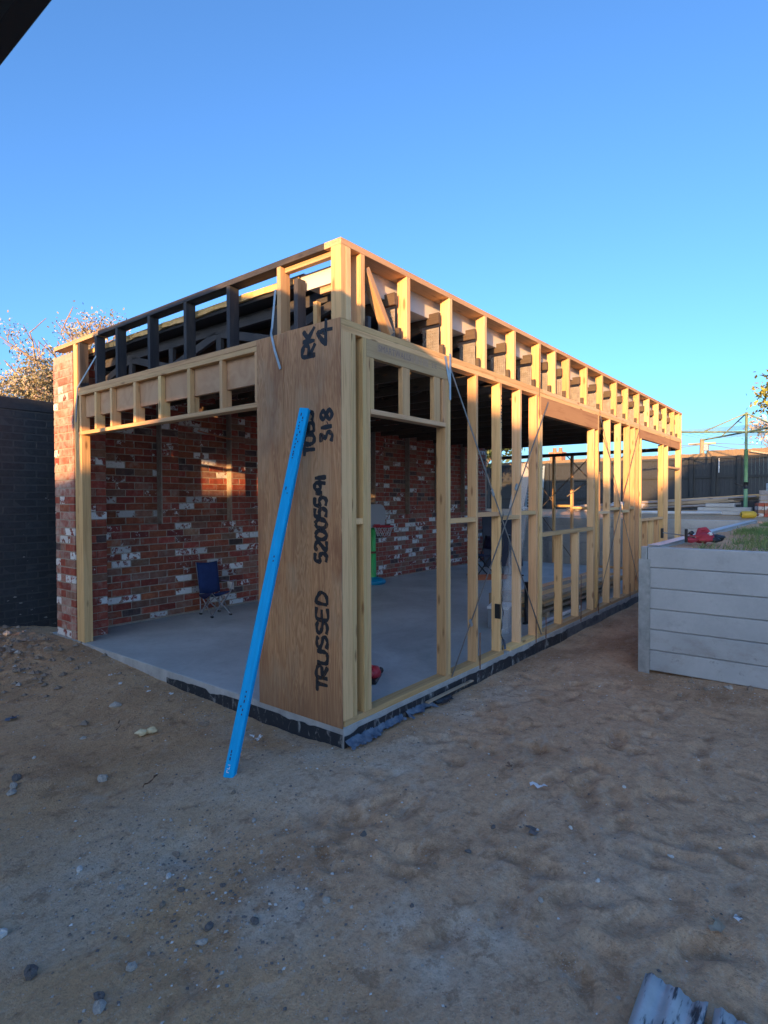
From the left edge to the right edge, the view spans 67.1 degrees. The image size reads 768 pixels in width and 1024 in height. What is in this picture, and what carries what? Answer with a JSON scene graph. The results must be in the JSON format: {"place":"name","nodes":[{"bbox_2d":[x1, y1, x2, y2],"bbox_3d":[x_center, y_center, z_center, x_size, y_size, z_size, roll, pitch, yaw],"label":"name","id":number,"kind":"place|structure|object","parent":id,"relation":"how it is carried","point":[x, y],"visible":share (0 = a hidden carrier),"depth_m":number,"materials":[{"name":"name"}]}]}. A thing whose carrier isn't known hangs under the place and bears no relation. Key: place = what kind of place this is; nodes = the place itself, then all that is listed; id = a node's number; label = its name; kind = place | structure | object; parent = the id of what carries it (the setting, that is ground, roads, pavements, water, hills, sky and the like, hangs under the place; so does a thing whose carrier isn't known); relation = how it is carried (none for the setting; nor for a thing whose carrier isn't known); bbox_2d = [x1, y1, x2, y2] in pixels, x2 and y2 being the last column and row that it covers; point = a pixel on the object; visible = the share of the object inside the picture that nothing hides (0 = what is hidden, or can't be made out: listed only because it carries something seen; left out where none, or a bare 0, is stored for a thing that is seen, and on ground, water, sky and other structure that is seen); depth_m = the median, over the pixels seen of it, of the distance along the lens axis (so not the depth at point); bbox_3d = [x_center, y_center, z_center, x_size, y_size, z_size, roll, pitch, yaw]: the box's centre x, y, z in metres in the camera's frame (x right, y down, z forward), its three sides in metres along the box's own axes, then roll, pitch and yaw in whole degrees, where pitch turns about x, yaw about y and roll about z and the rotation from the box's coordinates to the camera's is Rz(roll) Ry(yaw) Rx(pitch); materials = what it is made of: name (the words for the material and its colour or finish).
{"place":"outdoors","nodes":[
{"label":"outdoors","id":0,"kind":"place"},
{"bbox_2d":[0,0,51,64],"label":"roof eave","id":1,"kind":"object","parent":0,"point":[18,18],"depth_m":1.64,"materials":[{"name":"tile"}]},
{"bbox_2d":[0,602,767,1023],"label":"ground","id":2,"kind":"structure","parent":0,"point":[632,894],"depth_m":2.75,"materials":[{"name":"soil"}]},
{"bbox_2d":[0,928,6,938],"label":"stone","id":3,"kind":"object","parent":2,"relation":"on","point":[3,932],"visible":1,"depth_m":2.25,"materials":[{"name":"white stone"}]},
{"bbox_2d":[3,630,11,635],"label":"stone","id":4,"kind":"object","parent":2,"relation":"on","point":[6,633],"visible":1,"depth_m":6.22,"materials":[{"name":"white stone"}]},
{"bbox_2d":[6,788,16,795],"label":"stone","id":5,"kind":"object","parent":2,"relation":"on","point":[12,791],"visible":1,"depth_m":3.28,"materials":[{"name":"grey stone"}]},
{"bbox_2d":[9,782,17,788],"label":"stone","id":6,"kind":"object","parent":2,"relation":"on","point":[13,785],"visible":0.75,"depth_m":3.35,"materials":[{"name":"grey stone"}]},
{"bbox_2d":[11,773,21,781],"bbox_3d":[-2.199,1.590,3.465,0.051,0.054,0.085,-1,1,-30],"label":"stone","id":7,"kind":"object","parent":2,"relation":"on","point":[16,777],"visible":0.96,"depth_m":3.45,"materials":[{"name":"grey stone"}]},
{"bbox_2d":[0,396,57,626],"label":"painted brick wall","id":8,"kind":"structure","parent":2,"relation":"on","point":[28,583],"depth_m":6.85,"materials":[{"name":"grey brick"}]},
{"bbox_2d":[24,964,38,980],"bbox_3d":[-1.262,1.651,2.073,0.056,0.050,0.058,0,1,4],"label":"stone","id":9,"kind":"object","parent":2,"relation":"on","point":[30,972],"visible":0.97,"depth_m":2.06,"materials":[{"name":"grey stone"}]},
{"bbox_2d":[43,646,52,651],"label":"stone","id":10,"kind":"object","parent":2,"relation":"on","point":[49,648],"visible":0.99,"depth_m":5.81,"materials":[{"name":"stone"}]},
{"bbox_2d":[0,300,139,401],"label":"blossom tree","id":11,"kind":"object","parent":2,"relation":"on","point":[39,387],"visible":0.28,"depth_m":12.14,"materials":[{"name":"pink plant"}]},
{"bbox_2d":[76,865,82,872],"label":"stone","id":12,"kind":"object","parent":2,"relation":"on","point":[79,869],"visible":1,"depth_m":2.66,"materials":[{"name":"white stone"}]},
{"bbox_2d":[93,991,104,1000],"bbox_3d":[-0.966,1.645,1.964,0.037,0.033,0.038,-1,1,-25],"label":"stone","id":13,"kind":"object","parent":2,"relation":"on","point":[98,995],"visible":0.73,"depth_m":1.96,"materials":[{"name":"grey stone"}]},
{"bbox_2d":[93,999,106,1014],"bbox_3d":[-0.948,1.642,1.925,0.047,0.041,0.060,0,1,0],"label":"stone","id":14,"kind":"object","parent":2,"relation":"on","point":[99,1005],"visible":1,"depth_m":1.91,"materials":[{"name":"grey stone"}]},
{"bbox_2d":[97,774,107,781],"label":"stone","id":15,"kind":"object","parent":2,"relation":"on","point":[102,777],"visible":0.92,"depth_m":3.47,"materials":[{"name":"grey stone"}]},
{"bbox_2d":[108,701,121,707],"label":"stone","id":16,"kind":"object","parent":2,"relation":"on","point":[115,704],"visible":1,"depth_m":4.58,"materials":[{"name":"white stone"}]},
{"bbox_2d":[116,884,124,890],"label":"stone","id":17,"kind":"object","parent":2,"relation":"on","point":[121,886],"visible":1,"depth_m":2.53,"materials":[{"name":"grey stone"}]},
{"bbox_2d":[126,961,137,971],"bbox_3d":[-0.917,1.650,2.100,0.038,0.034,0.035,0,1,17],"label":"stone","id":18,"kind":"object","parent":2,"relation":"on","point":[131,966],"visible":1,"depth_m":2.09,"materials":[{"name":"grey stone"}]},
{"bbox_2d":[134,726,157,735],"bbox_3d":[-1.677,1.546,4.084,0.155,0.058,0.058,-1,1,-17],"label":"foam lump","id":19,"kind":"object","parent":2,"relation":"on","point":[149,730],"visible":1,"depth_m":4.07,"materials":[{"name":"beige plastic"}]},
{"bbox_2d":[159,900,165,908],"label":"stone","id":20,"kind":"object","parent":2,"relation":"on","point":[162,904],"visible":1,"depth_m":2.41,"materials":[{"name":"grey stone"}]},
{"bbox_2d":[166,872,171,878],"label":"stone","id":21,"kind":"object","parent":2,"relation":"on","point":[168,875],"visible":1,"depth_m":2.60,"materials":[{"name":"white stone"}]},
{"bbox_2d":[172,851,179,856],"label":"stone","id":22,"kind":"object","parent":2,"relation":"on","point":[176,853],"visible":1,"depth_m":2.79,"materials":[{"name":"grey stone"}]},
{"bbox_2d":[177,887,184,891],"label":"stone","id":23,"kind":"object","parent":2,"relation":"on","point":[180,889],"visible":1,"depth_m":2.50,"materials":[{"name":"grey stone"}]},
{"bbox_2d":[195,938,207,945],"bbox_3d":[-0.696,1.643,2.207,0.047,0.031,0.027,0,1,-9],"label":"stone","id":24,"kind":"object","parent":2,"relation":"on","point":[201,942],"visible":1,"depth_m":2.20,"materials":[{"name":"grey stone"}]},
{"bbox_2d":[198,721,208,726],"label":"stone","id":25,"kind":"object","parent":2,"relation":"on","point":[204,723],"visible":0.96,"depth_m":4.21,"materials":[{"name":"grey stone"}]},
{"bbox_2d":[204,921,212,931],"bbox_3d":[-0.688,1.635,2.279,0.038,0.033,0.037,-1,2,-33],"label":"stone","id":26,"kind":"object","parent":2,"relation":"on","point":[208,926],"visible":1,"depth_m":2.27,"materials":[{"name":"grey stone"}]},
{"bbox_2d":[250,916,258,925],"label":"stone","id":27,"kind":"object","parent":2,"relation":"on","point":[254,921],"visible":1,"depth_m":2.30,"materials":[{"name":"grey stone"}]},
{"bbox_2d":[223,408,309,777],"bbox_3d":[-0.724,0.440,3.663,0.074,2.272,0.705,1,2,37],"label":"blue plank","id":28,"kind":"object","parent":2,"relation":"on","point":[246,693],"visible":0.98,"depth_m":3.62,"materials":[{"name":"blue wood"}]},
{"bbox_2d":[296,901,304,909],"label":"stone","id":29,"kind":"object","parent":2,"relation":"on","point":[301,905],"visible":1,"depth_m":2.37,"materials":[{"name":"grey stone"}]},
{"bbox_2d":[322,896,329,903],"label":"stone","id":30,"kind":"object","parent":2,"relation":"on","point":[325,900],"visible":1,"depth_m":2.38,"materials":[{"name":"grey stone"}]},
{"bbox_2d":[53,561,637,749],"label":"concrete slab","id":31,"kind":"structure","parent":2,"relation":"on","point":[204,655],"depth_m":5.95,"materials":[{"name":"grey concrete"}]},
{"bbox_2d":[195,561,233,617],"bbox_3d":[-2.209,1.003,7.610,0.363,0.682,0.440,-1,2,-43],"label":"camp chair","id":32,"kind":"object","parent":31,"relation":"on","point":[208,579],"visible":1,"depth_m":7.65,"materials":[{"name":"blue fabric"}]},
{"bbox_2d":[53,352,490,639],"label":"brick wall","id":33,"kind":"structure","parent":31,"relation":"on","point":[172,504],"depth_m":7.69,"materials":[{"name":"brick"}]},
{"bbox_2d":[54,237,681,728],"bbox_3d":[1.139,-0.285,9.026,4.382,3.228,10.051,1,2,38],"label":"timber frame","id":34,"kind":"object","parent":31,"relation":"on","point":[352,345],"visible":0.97,"depth_m":4.80,"materials":[{"name":"brown wood"}]},
{"bbox_2d":[371,664,383,684],"bbox_3d":[-0.093,1.316,4.843,0.150,0.164,0.418,0,1,10],"label":"red tool","id":35,"kind":"object","parent":31,"relation":"on","point":[376,672],"visible":0.59,"depth_m":4.76,"materials":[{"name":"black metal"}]},
{"bbox_2d":[371,504,393,584],"bbox_3d":[-0.120,0.567,10.232,0.690,1.420,0.480,1,2,45],"label":"toy basketball stand","id":36,"kind":"object","parent":31,"relation":"on","point":[378,514],"visible":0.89,"depth_m":10.26,"materials":[{"name":"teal plastic"}]},
{"bbox_2d":[478,535,490,574],"bbox_3d":[1.897,0.860,11.232,0.470,0.793,0.426,-1,1,-17],"label":"folding chair","id":37,"kind":"object","parent":31,"relation":"on","point":[487,543],"visible":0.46,"depth_m":11.34,"materials":[{"name":"black fabric"}]},
{"bbox_2d":[487,602,511,628],"bbox_3d":[1.377,1.220,6.862,0.250,0.255,0.350,0,1,21],"label":"grey box","id":38,"kind":"object","parent":31,"relation":"on","point":[507,616],"visible":0.54,"depth_m":6.73,"materials":[{"name":"grey"}]},
{"bbox_2d":[482,516,522,566],"bbox_3d":[2.640,0.651,12.905,0.900,1.120,0.030,0,-6,-9],"label":"navy panel","id":39,"kind":"object","parent":31,"relation":"on","point":[486,525],"visible":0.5,"depth_m":12.88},
{"bbox_2d":[489,590,523,617],"bbox_3d":[1.581,1.182,7.376,0.400,0.306,0.300,-1,2,-40],"label":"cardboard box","id":40,"kind":"object","parent":31,"relation":"on","point":[506,595],"visible":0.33,"depth_m":7.31,"materials":[{"name":"grey cardboard"}]},
{"bbox_2d":[506,534,523,576],"bbox_3d":[2.436,0.844,11.289,0.417,0.799,0.417,-1,1,-29],"label":"grey stand","id":41,"kind":"object","parent":31,"relation":"on","point":[509,574],"visible":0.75,"depth_m":11.28,"materials":[{"name":"silver metal"}]},
{"bbox_2d":[522,582,527,624],"bbox_3d":[1.716,1.097,6.973,0.070,0.511,0.160,1,2,38],"label":"black post","id":42,"kind":"object","parent":31,"relation":"on","point":[525,622],"visible":0.62,"depth_m":6.96,"materials":[{"name":"black metal"}]},
{"bbox_2d":[542,605,580,624],"bbox_3d":[2.199,1.305,7.271,0.044,0.042,1.500,1,2,38],"label":"white pipe","id":43,"kind":"object","parent":31,"relation":"on","point":[552,618],"visible":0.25,"depth_m":7.13,"materials":[{"name":"plastic"}]},
{"bbox_2d":[510,570,622,616],"bbox_3d":[2.794,1.176,8.631,0.560,0.252,3.908,1,2,40],"label":"board stack","id":44,"kind":"object","parent":31,"relation":"on","point":[547,597],"visible":0.27,"depth_m":8.05,"materials":[{"name":"brown wood"}]},
{"bbox_2d":[360,830,366,836],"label":"stone","id":45,"kind":"object","parent":2,"relation":"on","point":[363,834],"visible":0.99,"depth_m":2.83,"materials":[{"name":"grey stone"}]},
{"bbox_2d":[526,825,538,834],"bbox_3d":[0.733,1.577,2.881,0.053,0.018,0.090,0,1,-7],"label":"bark shred","id":46,"kind":"object","parent":2,"relation":"on","point":[532,830],"visible":1,"depth_m":2.87,"materials":[{"name":"wood"}]},
{"bbox_2d":[529,782,547,787],"bbox_3d":[0.884,1.560,3.308,0.100,0.017,0.049,0,1,6],"label":"plastic scrap","id":47,"kind":"object","parent":2,"relation":"on","point":[535,784],"visible":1,"depth_m":3.31,"materials":[{"name":"white plastic"}]},
{"bbox_2d":[521,516,747,566],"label":"retaining wall","id":48,"kind":"structure","parent":2,"relation":"on","point":[562,523],"depth_m":13.78,"materials":[{"name":"concrete"}]},
{"bbox_2d":[628,972,746,1023],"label":"corrugated sheet","id":49,"kind":"object","parent":2,"relation":"on","point":[658,1001],"visible":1,"depth_m":1.83,"materials":[{"name":"silver metal"}]},
{"bbox_2d":[638,546,767,689],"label":"retaining wall","id":50,"kind":"structure","parent":2,"relation":"on","point":[702,613],"depth_m":5.19,"materials":[{"name":"concrete"}]},
{"bbox_2d":[648,520,757,546],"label":"retaining wall","id":51,"kind":"structure","parent":2,"relation":"on","point":[673,541],"depth_m":7.71,"materials":[{"name":"concrete"}]},
{"bbox_2d":[661,528,695,542],"bbox_3d":[3.033,0.237,5.985,0.039,0.135,0.516,0,1,-11],"label":"bar clamp","id":52,"kind":"object","parent":51,"relation":"on","point":[685,535],"visible":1,"depth_m":5.91,"materials":[{"name":"grey metal"}]},
{"bbox_2d":[708,916,725,932],"bbox_3d":[1.266,1.569,2.204,0.061,0.018,0.090,0,1,27],"label":"rock","id":53,"kind":"object","parent":2,"relation":"on","point":[718,925],"visible":1,"depth_m":2.20,"materials":[{"name":"grey stone"}]},
{"bbox_2d":[733,914,742,922],"bbox_3d":[1.362,1.563,2.228,0.032,0.016,0.032,1,2,35],"label":"plastic scrap","id":54,"kind":"object","parent":2,"relation":"on","point":[735,916],"visible":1,"depth_m":2.22,"materials":[{"name":"white plastic"}]},
{"bbox_2d":[746,686,753,690],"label":"stone","id":55,"kind":"object","parent":2,"relation":"on","point":[750,688],"visible":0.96,"depth_m":4.91,"materials":[{"name":"stone"}]},
{"bbox_2d":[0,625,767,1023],"bbox_3d":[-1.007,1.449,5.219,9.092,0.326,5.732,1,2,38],"label":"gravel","id":56,"kind":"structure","parent":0,"point":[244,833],"depth_m":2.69,"materials":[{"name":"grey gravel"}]},
{"bbox_2d":[0,0,767,492],"label":"sky","id":57,"kind":"structure","parent":0,"point":[590,177],"materials":[{"name":"blue"}]},
{"bbox_2d":[478,574,507,579],"bbox_3d":[2.009,1.218,10.871,0.600,0.075,0.220,-1,1,-14],"label":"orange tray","id":58,"kind":"object","parent":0,"point":[483,576],"visible":0.63,"depth_m":10.81,"materials":[{"name":"plastic"}]},
{"bbox_2d":[525,466,544,508],"bbox_3d":[5.540,-0.891,21.267,0.660,1.620,0.050,1,-8,38],"label":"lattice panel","id":59,"kind":"object","parent":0,"point":[543,475],"visible":0.28,"depth_m":21.13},
{"bbox_2d":[487,509,767,521],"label":"back yard","id":60,"kind":"structure","parent":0,"point":[565,513],"depth_m":14.55,"materials":[{"name":"soil"}]},
{"bbox_2d":[487,448,524,467],"bbox_3d":[3.188,-1.934,19.621,4.072,4.014,3.819,0,1,-5],"label":"dark tree","id":61,"kind":"object","parent":60,"relation":"on","point":[489,455],"visible":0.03,"depth_m":19.60,"materials":[{"name":"green plant"}]},
{"bbox_2d":[509,463,527,508],"bbox_3d":[4.935,-0.916,20.930,0.560,1.700,0.040,13,3,39],"label":"grey sheet","id":62,"kind":"object","parent":60,"relation":"on","point":[524,484],"visible":0.3,"depth_m":20.83,"materials":[{"name":"white"}]},
{"bbox_2d":[549,448,687,533],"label":"house","id":63,"kind":"structure","parent":60,"relation":"on","point":[559,451],"depth_m":26.77,"materials":[{"name":"brick"}]},
{"bbox_2d":[487,447,767,509],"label":"paling fence","id":64,"kind":"object","parent":60,"relation":"on","point":[701,476],"visible":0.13,"depth_m":18.58,"materials":[{"name":"grey metal"}]},
{"bbox_2d":[566,494,759,511],"bbox_3d":[7.502,-0.202,15.808,5.052,0.552,0.679,1,2,38],"label":"board pile","id":65,"kind":"object","parent":60,"relation":"on","point":[753,499],"visible":0.42,"depth_m":14.99,"materials":[{"name":"brown wood"}]},
{"bbox_2d":[642,511,721,514],"bbox_3d":[6.958,0.013,14.124,2.230,0.070,0.070,1,2,38],"label":"white pipe","id":66,"kind":"object","parent":60,"relation":"on","point":[686,512],"visible":0.74,"depth_m":13.82,"materials":[{"name":"plastic"}]},
{"bbox_2d":[697,503,751,514],"bbox_3d":[8.283,-0.072,14.110,1.160,0.278,0.230,1,2,38],"label":"sleeper stack","id":67,"kind":"object","parent":60,"relation":"on","point":[728,508],"visible":0.77,"depth_m":14.01,"materials":[{"name":"concrete"}]},
{"bbox_2d":[682,412,767,506],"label":"clothes hoist","id":68,"kind":"object","parent":60,"relation":"on","point":[746,435],"visible":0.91,"depth_m":13.93,"materials":[{"name":"green metal"}]},
{"bbox_2d":[740,511,758,518],"bbox_3d":[7.809,0.059,12.372,0.350,0.160,0.160,0,1,6],"label":"yellow container","id":69,"kind":"object","parent":60,"relation":"on","point":[748,514],"visible":1,"depth_m":12.32,"materials":[{"name":"plastic"}]},
{"bbox_2d":[739,415,767,447],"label":"blossom tree","id":70,"kind":"object","parent":60,"relation":"on","point":[760,426],"visible":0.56,"depth_m":21.71,"materials":[{"name":"white plant"}]},
{"bbox_2d":[744,370,767,442],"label":"tree","id":71,"kind":"object","parent":60,"relation":"on","point":[764,390],"visible":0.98,"depth_m":25.13,"materials":[{"name":"plant"}]},
{"bbox_2d":[755,503,767,516],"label":"brick stack","id":72,"kind":"object","parent":60,"relation":"on","point":[761,509],"visible":0.91,"depth_m":12.99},
{"bbox_2d":[759,490,767,502],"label":"crate","id":73,"kind":"object","parent":60,"relation":"on","point":[763,496],"visible":0.47,"depth_m":13.15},
{"bbox_2d":[670,519,767,551],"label":"raised yard","id":74,"kind":"structure","parent":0,"point":[718,544],"depth_m":6.28,"materials":[{"name":"green plant"}]},
{"bbox_2d":[688,527,724,543],"bbox_3d":[3.302,0.243,5.996,0.472,0.174,0.189,0,1,-11],"label":"red bag","id":75,"kind":"object","parent":74,"relation":"on","point":[704,533],"visible":0.92,"depth_m":5.95,"materials":[{"name":"fabric"}]},
{"label":"surrounding land","id":76,"kind":"structure","parent":0,"visible":0},
{"bbox_2d":[504,439,767,468],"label":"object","id":77,"kind":"object","parent":76,"relation":"on","point":[704,446],"visible":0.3,"depth_m":47.71,"materials":[{"name":"beige"}]}
]}

